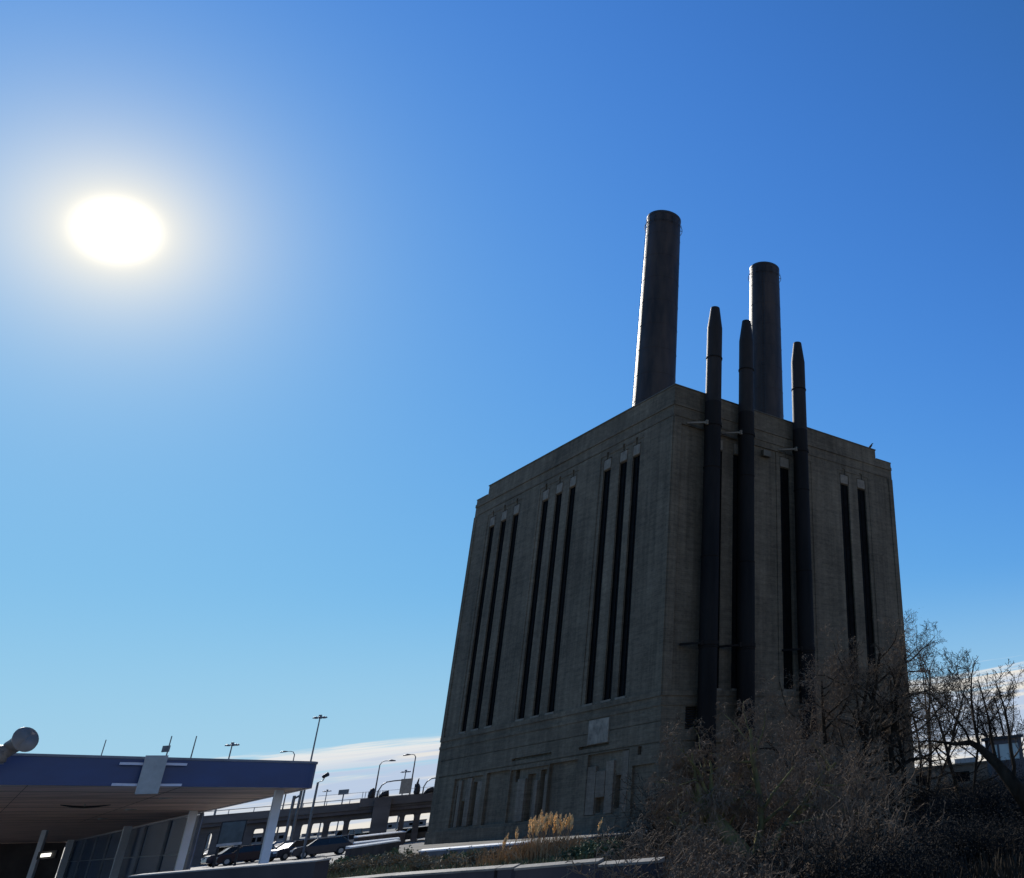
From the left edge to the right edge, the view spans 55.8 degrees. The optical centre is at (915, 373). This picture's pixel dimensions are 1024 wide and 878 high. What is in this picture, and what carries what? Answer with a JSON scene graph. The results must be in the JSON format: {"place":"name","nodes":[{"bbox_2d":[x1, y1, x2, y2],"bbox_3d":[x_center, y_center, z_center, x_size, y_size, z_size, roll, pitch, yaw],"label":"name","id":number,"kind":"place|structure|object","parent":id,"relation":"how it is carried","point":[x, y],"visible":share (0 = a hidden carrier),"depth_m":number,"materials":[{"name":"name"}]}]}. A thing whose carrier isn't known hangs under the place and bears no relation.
{"place":"outdoors","nodes":[
{"label":"outdoors","id":0,"kind":"place"},
{"bbox_2d":[55,838,423,877],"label":"parking lot","id":1,"kind":"structure","parent":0,"point":[308,857],"depth_m":75.28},
{"bbox_2d":[161,736,171,754],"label":"antenna pole","id":2,"kind":"object","parent":1,"relation":"on","point":[165,748],"visible":0.32,"depth_m":84.09,"materials":[{"name":"metal"}]},
{"bbox_2d":[203,846,233,857],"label":"parked car","id":3,"kind":"object","parent":1,"relation":"on","point":[206,851],"visible":0.07,"depth_m":93.54,"materials":[{"name":"white paint"}]},
{"bbox_2d":[201,845,255,865],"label":"parked car","id":4,"kind":"object","parent":1,"relation":"on","point":[208,860],"visible":0.41,"depth_m":77.36,"materials":[{"name":"paint"}]},
{"bbox_2d":[212,819,247,867],"bbox_3d":[-41.100,28.490,48.964,1.240,3.062,0.125,11,-30,-30],"label":"notice board","id":5,"kind":"object","parent":1,"relation":"on","point":[231,833],"visible":0.97,"depth_m":49.25,"materials":[{"name":"black metal"}]},
{"bbox_2d":[216,844,275,865],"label":"parked car","id":6,"kind":"object","parent":1,"relation":"on","point":[249,852],"visible":0.54,"depth_m":75.50,"materials":[{"name":"black paint"}]},
{"bbox_2d":[274,751,294,841],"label":"street lamp","id":7,"kind":"object","parent":1,"relation":"on","point":[284,797],"visible":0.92,"depth_m":109.75,"materials":[{"name":"metal"}]},
{"bbox_2d":[283,790,302,841],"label":"utility post","id":8,"kind":"object","parent":1,"relation":"on","point":[290,816],"visible":0.65,"depth_m":86.24,"materials":[{"name":"metal"}]},
{"bbox_2d":[269,839,316,861],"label":"parked car","id":9,"kind":"object","parent":1,"relation":"on","point":[282,851],"visible":0.52,"depth_m":74.04,"materials":[{"name":"paint"}]},
{"bbox_2d":[301,772,328,858],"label":"flood lamp post","id":10,"kind":"object","parent":1,"relation":"on","point":[310,818],"visible":0.94,"depth_m":73.69,"materials":[{"name":"metal"}]},
{"bbox_2d":[290,836,352,858],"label":"parked car","id":11,"kind":"object","parent":1,"relation":"on","point":[337,845],"visible":0.88,"depth_m":73.64,"materials":[{"name":"paint"}]},
{"bbox_2d":[335,789,348,834],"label":"flood lamp post","id":12,"kind":"object","parent":1,"relation":"on","point":[343,792],"visible":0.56,"depth_m":128.35,"materials":[{"name":"metal"}]},
{"bbox_2d":[335,828,362,835],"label":"parked car","id":13,"kind":"object","parent":1,"relation":"on","point":[351,831],"visible":0.11,"depth_m":101.49,"materials":[{"name":"white paint"}]},
{"bbox_2d":[273,832,284,840],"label":"building","id":14,"kind":"structure","parent":0,"point":[280,836],"depth_m":432.68,"materials":[{"name":"grey concrete"}]},
{"bbox_2d":[301,830,338,836],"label":"building","id":15,"kind":"structure","parent":0,"point":[320,833],"depth_m":661.79,"materials":[{"name":"grey concrete"}]},
{"bbox_2d":[330,834,355,842],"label":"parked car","id":16,"kind":"object","parent":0,"point":[350,837],"visible":0.09,"depth_m":91.00,"materials":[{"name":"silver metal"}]},
{"bbox_2d":[387,819,426,828],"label":"building","id":17,"kind":"structure","parent":0,"point":[392,825],"depth_m":538.64,"materials":[{"name":"grey concrete"}]},
{"bbox_2d":[0,0,1023,858],"label":"sky","id":18,"kind":"structure","parent":0,"point":[287,287],"materials":[{"name":"blue"}]},
{"bbox_2d":[57,798,1021,875],"bbox_3d":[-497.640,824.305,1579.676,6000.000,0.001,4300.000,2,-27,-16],"label":"ground","id":19,"kind":"structure","parent":0,"point":[418,844],"depth_m":70.41,"materials":[{"name":"concrete"}]},
{"bbox_2d":[205,742,239,849],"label":"mast light","id":20,"kind":"object","parent":19,"relation":"on","point":[215,811],"visible":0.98,"depth_m":166.06,"materials":[{"name":"metal"}]},
{"bbox_2d":[65,787,432,865],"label":"overpass","id":21,"kind":"object","parent":19,"relation":"on","point":[379,811],"visible":0.54,"depth_m":93.38,"materials":[{"name":"concrete"}]},
{"bbox_2d":[374,759,395,796],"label":"street lamp","id":22,"kind":"object","parent":21,"relation":"on","point":[378,773],"visible":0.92,"depth_m":99.12,"materials":[{"name":"metal"}]},
{"bbox_2d":[368,778,412,797],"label":"sign gantry","id":23,"kind":"object","parent":21,"relation":"on","point":[405,786],"visible":1,"depth_m":97.26,"materials":[{"name":"metal"}]},
{"bbox_2d":[413,777,434,794],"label":"sign gantry","id":24,"kind":"object","parent":21,"relation":"on","point":[427,790],"visible":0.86,"depth_m":98.30,"materials":[{"name":"metal"}]},
{"bbox_2d":[251,833,262,844],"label":"building","id":25,"kind":"structure","parent":19,"relation":"on","point":[256,838],"depth_m":299.21,"materials":[{"name":"grey concrete"}]},
{"bbox_2d":[300,715,326,807],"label":"mast light","id":26,"kind":"object","parent":19,"relation":"on","point":[315,717],"visible":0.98,"depth_m":159.48,"materials":[{"name":"metal"}]},
{"bbox_2d":[345,839,400,858],"bbox_3d":[-35.425,31.296,53.561,0.320,1.057,7.992,0,-26,-11],"label":"loading ledge","id":27,"kind":"object","parent":19,"relation":"on","point":[377,848],"visible":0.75,"depth_m":53.11,"materials":[{"name":"concrete"}]},
{"bbox_2d":[353,837,399,844],"bbox_3d":[-40.661,35.780,61.722,0.320,1.107,3.084,-24,-31,33],"label":"loading ledge","id":28,"kind":"object","parent":19,"relation":"on","point":[370,841],"visible":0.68,"depth_m":61.69,"materials":[{"name":"concrete"}]},
{"bbox_2d":[353,831,405,844],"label":"loading ledge","id":29,"kind":"object","parent":19,"relation":"on","point":[400,835],"visible":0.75,"depth_m":86.62,"materials":[{"name":"concrete"}]},
{"bbox_2d":[395,770,410,830],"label":"mast light","id":30,"kind":"object","parent":19,"relation":"on","point":[405,771],"visible":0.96,"depth_m":230.49,"materials":[{"name":"metal"}]},
{"bbox_2d":[405,826,427,839],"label":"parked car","id":31,"kind":"object","parent":19,"relation":"on","point":[422,831],"visible":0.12,"depth_m":101.09,"materials":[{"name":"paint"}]},
{"bbox_2d":[514,858,603,877],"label":"road barrier","id":32,"kind":"object","parent":19,"relation":"on","point":[550,870],"visible":0.95,"depth_m":16.47,"materials":[{"name":"concrete"}]},
{"bbox_2d":[598,857,664,877],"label":"road barrier","id":33,"kind":"object","parent":19,"relation":"on","point":[644,862],"visible":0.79,"depth_m":15.06,"materials":[{"name":"concrete"}]},
{"bbox_2d":[603,860,677,877],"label":"bare shrub","id":34,"kind":"object","parent":19,"relation":"on","point":[655,876],"visible":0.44,"depth_m":14.78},
{"bbox_2d":[561,831,758,877],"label":"bare shrub","id":35,"kind":"object","parent":19,"relation":"on","point":[613,875],"visible":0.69,"depth_m":15.13,"materials":[{"name":"plant"}]},
{"bbox_2d":[590,799,745,873],"bbox_3d":[-6.070,11.643,20.237,3.721,2.010,3.632,2,-27,-16],"label":"bare shrub","id":36,"kind":"object","parent":19,"relation":"on","point":[659,852],"visible":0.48,"depth_m":20.20,"materials":[{"name":"plant"}]},
{"bbox_2d":[424,383,916,844],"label":"power station","id":37,"kind":"object","parent":19,"relation":"on","point":[573,685],"visible":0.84,"depth_m":75.52,"materials":[{"name":"concrete"}]},
{"bbox_2d":[462,527,493,731],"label":"window","id":38,"kind":"structure","parent":37,"relation":"in","point":[492,529],"depth_m":85.45,"materials":[{"name":"black glass"}]},
{"bbox_2d":[474,521,505,728],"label":"window","id":39,"kind":"structure","parent":37,"relation":"in","point":[489,630],"depth_m":84.05,"materials":[{"name":"black glass"}]},
{"bbox_2d":[487,515,518,725],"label":"window","id":40,"kind":"structure","parent":37,"relation":"in","point":[492,703],"depth_m":82.61,"materials":[{"name":"black glass"}]},
{"bbox_2d":[519,500,547,718],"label":"window","id":41,"kind":"structure","parent":37,"relation":"in","point":[545,504],"depth_m":79.34,"materials":[{"name":"black glass"}]},
{"bbox_2d":[534,494,561,715],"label":"window","id":42,"kind":"structure","parent":37,"relation":"in","point":[558,503],"depth_m":77.92,"materials":[{"name":"black glass"}]},
{"bbox_2d":[548,487,575,712],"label":"window","id":43,"kind":"structure","parent":37,"relation":"in","point":[572,493],"depth_m":76.57,"materials":[{"name":"black glass"}]},
{"bbox_2d":[586,470,610,703],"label":"window","id":44,"kind":"structure","parent":37,"relation":"in","point":[590,688],"depth_m":73.22,"materials":[{"name":"black glass"}]},
{"bbox_2d":[604,462,626,699],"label":"window","id":45,"kind":"structure","parent":37,"relation":"in","point":[616,571],"depth_m":71.73,"materials":[{"name":"black glass"}]},
{"bbox_2d":[619,455,639,696],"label":"window","id":46,"kind":"structure","parent":37,"relation":"in","point":[629,577],"depth_m":70.62,"materials":[{"name":"black glass"}]},
{"bbox_2d":[632,210,681,406],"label":"smokestack","id":47,"kind":"object","parent":37,"relation":"on","point":[655,364],"visible":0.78,"depth_m":92.48,"materials":[{"name":"metal"}]},
{"bbox_2d":[679,306,721,820],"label":"flue pipe","id":48,"kind":"object","parent":37,"relation":"attached to","point":[708,643],"visible":0.93,"depth_m":69.64,"materials":[{"name":"metal"}]},
{"bbox_2d":[717,451,721,687],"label":"window","id":49,"kind":"structure","parent":37,"relation":"in","point":[721,451],"depth_m":71.66,"materials":[{"name":"black glass"}]},
{"bbox_2d":[731,455,737,688],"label":"window","id":50,"kind":"structure","parent":37,"relation":"in","point":[735,458],"depth_m":72.74,"materials":[{"name":"black glass"}]},
{"bbox_2d":[719,319,755,816],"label":"flue pipe","id":51,"kind":"object","parent":37,"relation":"attached to","point":[745,645],"visible":0.91,"depth_m":72.93,"materials":[{"name":"metal"}]},
{"bbox_2d":[748,261,783,418],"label":"smokestack","id":52,"kind":"object","parent":37,"relation":"on","point":[764,314],"visible":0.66,"depth_m":104.83,"materials":[{"name":"metal"}]},
{"bbox_2d":[780,468,792,688],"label":"window","id":53,"kind":"structure","parent":37,"relation":"in","point":[784,480],"depth_m":77.14,"materials":[{"name":"black glass"}]},
{"bbox_2d":[779,341,818,802],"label":"flue pipe","id":54,"kind":"object","parent":37,"relation":"attached to","point":[804,589],"visible":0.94,"depth_m":78.36,"materials":[{"name":"metal"}]},
{"bbox_2d":[840,484,858,688],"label":"window","id":55,"kind":"structure","parent":37,"relation":"in","point":[844,489],"depth_m":84.17,"materials":[{"name":"black glass"}]},
{"bbox_2d":[857,489,875,689],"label":"window","id":56,"kind":"structure","parent":37,"relation":"in","point":[861,496],"depth_m":85.79,"materials":[{"name":"black glass"}]},
{"bbox_2d":[596,765,780,860],"bbox_3d":[-6.887,13.950,25.625,5.824,3.164,4.376,2,-27,-16],"label":"bare shrub","id":57,"kind":"object","parent":19,"relation":"on","point":[635,808],"visible":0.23,"depth_m":25.24,"materials":[{"name":"brown plant"}]},
{"bbox_2d":[620,850,771,877],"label":"bare shrub","id":58,"kind":"object","parent":19,"relation":"on","point":[718,873],"visible":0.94,"depth_m":14.38,"materials":[{"name":"plant"}]},
{"bbox_2d":[684,849,814,877],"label":"bare shrub","id":59,"kind":"object","parent":19,"relation":"on","point":[765,867],"visible":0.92,"depth_m":14.42,"materials":[{"name":"plant"}]},
{"bbox_2d":[641,699,875,864],"bbox_3d":[-4.375,11.907,23.859,6.895,4.811,4.188,2,-27,-16],"label":"tangled tree","id":60,"kind":"object","parent":19,"relation":"on","point":[698,792],"visible":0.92,"depth_m":23.65,"materials":[{"name":"brown plant"}]},
{"bbox_2d":[671,717,869,849],"bbox_3d":[-5.256,14.675,28.920,6.533,4.346,6.342,13,-31,-33],"label":"bare shrub","id":61,"kind":"object","parent":19,"relation":"on","point":[765,829],"visible":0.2,"depth_m":28.74,"materials":[{"name":"brown plant"}]},
{"bbox_2d":[684,807,859,877],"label":"bare shrub","id":62,"kind":"object","parent":19,"relation":"on","point":[758,849],"visible":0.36,"depth_m":16.08,"materials":[{"name":"plant"}]},
{"bbox_2d":[694,710,927,848],"bbox_3d":[-3.498,13.381,26.738,7.695,4.467,5.965,2,-27,-16],"label":"bare shrub","id":63,"kind":"object","parent":19,"relation":"on","point":[843,772],"visible":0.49,"depth_m":26.71,"materials":[{"name":"brown plant"}]},
{"bbox_2d":[740,806,917,877],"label":"bare shrub","id":64,"kind":"object","parent":19,"relation":"on","point":[855,842],"visible":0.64,"depth_m":15.43,"materials":[{"name":"plant"}]},
{"bbox_2d":[790,776,955,867],"bbox_3d":[-0.827,10.170,18.385,3.519,1.981,2.846,-10,-26,10],"label":"bare shrub","id":65,"kind":"object","parent":19,"relation":"on","point":[865,816],"visible":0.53,"depth_m":18.17,"materials":[{"name":"plant"}]},
{"bbox_2d":[789,822,986,877],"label":"ivy mound","id":66,"kind":"object","parent":19,"relation":"on","point":[900,869],"visible":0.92,"depth_m":14.42,"materials":[{"name":"plant"}]},
{"bbox_2d":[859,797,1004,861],"bbox_3d":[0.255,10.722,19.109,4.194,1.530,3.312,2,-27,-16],"label":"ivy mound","id":67,"kind":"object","parent":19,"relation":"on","point":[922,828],"visible":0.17,"depth_m":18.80,"materials":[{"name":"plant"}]},
{"bbox_2d":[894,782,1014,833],"bbox_3d":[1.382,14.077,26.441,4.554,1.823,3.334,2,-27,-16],"label":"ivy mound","id":68,"kind":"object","parent":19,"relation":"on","point":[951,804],"visible":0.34,"depth_m":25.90,"materials":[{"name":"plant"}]},
{"bbox_2d":[890,649,1023,810],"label":"old tree","id":69,"kind":"object","parent":19,"relation":"on","point":[1013,783],"visible":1,"depth_m":21.84,"materials":[{"name":"brown plant"}]},
{"bbox_2d":[902,793,1023,873],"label":"ivy mound","id":70,"kind":"object","parent":19,"relation":"on","point":[992,834],"visible":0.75,"depth_m":17.22,"materials":[{"name":"plant"}]},
{"bbox_2d":[952,776,1023,830],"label":"ivy mound","id":71,"kind":"object","parent":19,"relation":"on","point":[992,797],"visible":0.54,"depth_m":25.98,"materials":[{"name":"plant"}]},
{"bbox_2d":[915,757,989,790],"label":"building","id":72,"kind":"structure","parent":0,"point":[964,763],"depth_m":82.50,"materials":[{"name":"grey concrete"}]},
{"bbox_2d":[956,771,969,781],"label":"window","id":73,"kind":"structure","parent":72,"relation":"in","point":[966,775],"depth_m":82.22,"materials":[{"name":"black glass"}]},
{"label":"gravel yard","id":74,"kind":"structure","parent":0,"visible":0},
{"bbox_2d":[326,855,356,867],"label":"weed clump","id":75,"kind":"object","parent":74,"relation":"on","point":[340,859],"visible":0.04,"depth_m":40.17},
{"bbox_2d":[327,856,376,873],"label":"weed clump","id":76,"kind":"object","parent":74,"relation":"on","point":[353,865],"visible":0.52,"depth_m":36.75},
{"bbox_2d":[347,851,395,869],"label":"weed clump","id":77,"kind":"object","parent":74,"relation":"on","point":[368,856],"visible":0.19,"depth_m":38.60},
{"bbox_2d":[363,845,413,860],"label":"weed clump","id":78,"kind":"object","parent":74,"relation":"on","point":[396,850],"visible":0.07,"depth_m":42.35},
{"bbox_2d":[380,849,430,868],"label":"weed clump","id":79,"kind":"object","parent":74,"relation":"on","point":[398,859],"visible":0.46,"depth_m":37.67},
{"bbox_2d":[409,850,471,870],"bbox_3d":[-18.654,19.372,32.261,2.341,0.947,1.616,2,-27,-16],"label":"weed clump","id":80,"kind":"object","parent":74,"relation":"on","point":[453,859],"visible":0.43,"depth_m":32.06,"materials":[{"name":"plant"}]},
{"bbox_2d":[433,846,483,860],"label":"weed clump","id":81,"kind":"object","parent":74,"relation":"on","point":[447,855],"visible":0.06,"depth_m":34.23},
{"bbox_2d":[418,840,530,856],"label":"ledge wall","id":82,"kind":"structure","parent":74,"relation":"on","point":[440,851],"depth_m":46.48,"materials":[{"name":"concrete"}]},
{"bbox_2d":[327,838,624,877],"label":"dry grass","id":83,"kind":"structure","parent":74,"relation":"on","point":[408,869],"depth_m":31.70,"materials":[{"name":"plant"}]},
{"bbox_2d":[465,846,521,864],"bbox_3d":[-16.977,19.571,33.142,2.456,0.983,1.823,2,-27,-16],"label":"weed clump","id":84,"kind":"object","parent":74,"relation":"on","point":[473,855],"visible":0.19,"depth_m":32.89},
{"bbox_2d":[460,809,623,867],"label":"plume reeds","id":85,"kind":"object","parent":74,"relation":"on","point":[533,849],"visible":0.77,"depth_m":32.01,"materials":[{"name":"plant"}]},
{"bbox_2d":[558,837,621,860],"bbox_3d":[-12.289,18.136,31.044,2.339,0.846,1.711,2,-27,-16],"label":"weed clump","id":86,"kind":"object","parent":74,"relation":"on","point":[585,848],"visible":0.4,"depth_m":30.84,"materials":[{"name":"plant"}]},
{"bbox_2d":[585,803,1023,877],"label":"undergrowth","id":87,"kind":"object","parent":74,"relation":"on","point":[1011,868],"visible":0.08,"depth_m":16.33,"materials":[{"name":"plant"}]},
{"bbox_2d":[720,610,959,834],"bbox_3d":[-2.961,14.819,33.570,10.984,8.944,8.708,2,-27,-16],"label":"tangled tree","id":88,"kind":"object","parent":74,"relation":"on","point":[824,727],"visible":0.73,"depth_m":33.48,"materials":[{"name":"brown plant"}]},
{"bbox_2d":[812,622,973,826],"bbox_3d":[-1.055,14.636,34.126,7.305,7.813,5.428,11,-31,-31],"label":"tangled tree","id":89,"kind":"object","parent":74,"relation":"on","point":[890,751],"visible":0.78,"depth_m":33.32,"materials":[{"name":"brown plant"}]},
{"bbox_2d":[845,777,961,821],"bbox_3d":[-0.400,18.489,35.445,5.915,2.085,3.854,2,-27,-16],"label":"ivy mound","id":90,"kind":"object","parent":74,"relation":"on","point":[919,800],"visible":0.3,"depth_m":34.95,"materials":[{"name":"plant"}]},
{"bbox_2d":[839,610,1001,796],"bbox_3d":[0.569,16.342,39.710,6.524,9.345,7.013,-27,-33,37],"label":"bare tree","id":91,"kind":"object","parent":74,"relation":"on","point":[928,777],"visible":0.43,"depth_m":39.19,"materials":[{"name":"brown plant"}]},
{"bbox_2d":[878,640,1022,799],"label":"bare tree","id":92,"kind":"object","parent":74,"relation":"on","point":[975,757],"visible":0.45,"depth_m":36.88,"materials":[{"name":"brown plant"}]},
{"bbox_2d":[933,764,1023,804],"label":"ivy mound","id":93,"kind":"object","parent":74,"relation":"on","point":[984,786],"visible":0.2,"depth_m":38.59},
{"bbox_2d":[954,663,1023,754],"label":"bare tree","id":94,"kind":"object","parent":74,"relation":"on","point":[995,722],"visible":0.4,"depth_m":55.07,"materials":[{"name":"brown plant"}]},
{"bbox_2d":[981,734,1023,787],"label":"cabin","id":95,"kind":"object","parent":74,"relation":"on","point":[1001,744],"visible":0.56,"depth_m":48.84,"materials":[{"name":"black metal"}]},
{"bbox_2d":[999,743,1009,759],"bbox_3d":[5.330,22.584,48.822,0.580,0.870,0.030,-4,-26,-3],"label":"window","id":96,"kind":"structure","parent":95,"relation":"in","point":[1004,748],"depth_m":48.82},
{"bbox_2d":[1012,743,1019,758],"bbox_3d":[6.017,22.536,48.863,0.360,0.870,0.030,-4,-26,-3],"label":"window","id":97,"kind":"structure","parent":95,"relation":"in","point":[1015,749],"depth_m":48.88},
{"label":"forecourt","id":98,"kind":"structure","parent":0,"visible":0},
{"bbox_2d":[0,812,203,877],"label":"glazed hall","id":99,"kind":"structure","parent":98,"relation":"on","point":[154,848],"depth_m":48.47,"materials":[{"name":"grey glass"}]},
{"bbox_2d":[0,753,317,877],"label":"canopy","id":100,"kind":"object","parent":98,"relation":"on","point":[37,791],"visible":0.98,"depth_m":23.98,"materials":[{"name":"metal"}]},
{"bbox_2d":[0,727,38,764],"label":"horn loudspeaker","id":101,"kind":"object","parent":100,"relation":"on","point":[24,739],"visible":1,"depth_m":19.41,"materials":[{"name":"black metal"}]},
{"bbox_2d":[36,850,58,859],"bbox_3d":[-35.125,19.494,33.124,0.600,0.280,0.250,2,-27,-16],"label":"light fixture","id":102,"kind":"object","parent":100,"relation":"attached to","point":[47,854],"visible":1,"depth_m":33.10,"materials":[{"name":"white"}]},
{"bbox_2d":[61,804,110,808],"bbox_3d":[-27.594,14.386,27.232,1.253,0.171,0.070,20,-36,-41],"label":"soffit lamp","id":103,"kind":"object","parent":100,"relation":"attached to","point":[83,807],"visible":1,"depth_m":27.19,"materials":[{"name":"black metal"}]},
{"bbox_2d":[111,755,187,793],"bbox_3d":[-20.125,10.567,21.545,0.135,0.936,1.419,-27,-33,37],"label":"sign board","id":104,"kind":"object","parent":100,"relation":"attached to","point":[151,774],"visible":1,"depth_m":21.51,"materials":[{"name":"metal"}]},
{"bbox_2d":[128,858,331,877],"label":"wall","id":105,"kind":"structure","parent":98,"relation":"on","point":[314,868],"depth_m":15.56,"materials":[{"name":"concrete"}]},
{"bbox_2d":[345,872,399,877],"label":"road barrier","id":106,"kind":"object","parent":98,"relation":"on","point":[387,875],"visible":0.78,"depth_m":18.44,"materials":[{"name":"concrete"}]},
{"bbox_2d":[392,865,502,877],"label":"road barrier","id":107,"kind":"object","parent":98,"relation":"on","point":[481,872],"visible":0.9,"depth_m":17.66,"materials":[{"name":"concrete"}]},
{"bbox_2d":[496,864,519,877],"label":"road barrier","id":108,"kind":"object","parent":98,"relation":"on","point":[506,871],"visible":0.9,"depth_m":17.17,"materials":[{"name":"concrete"}]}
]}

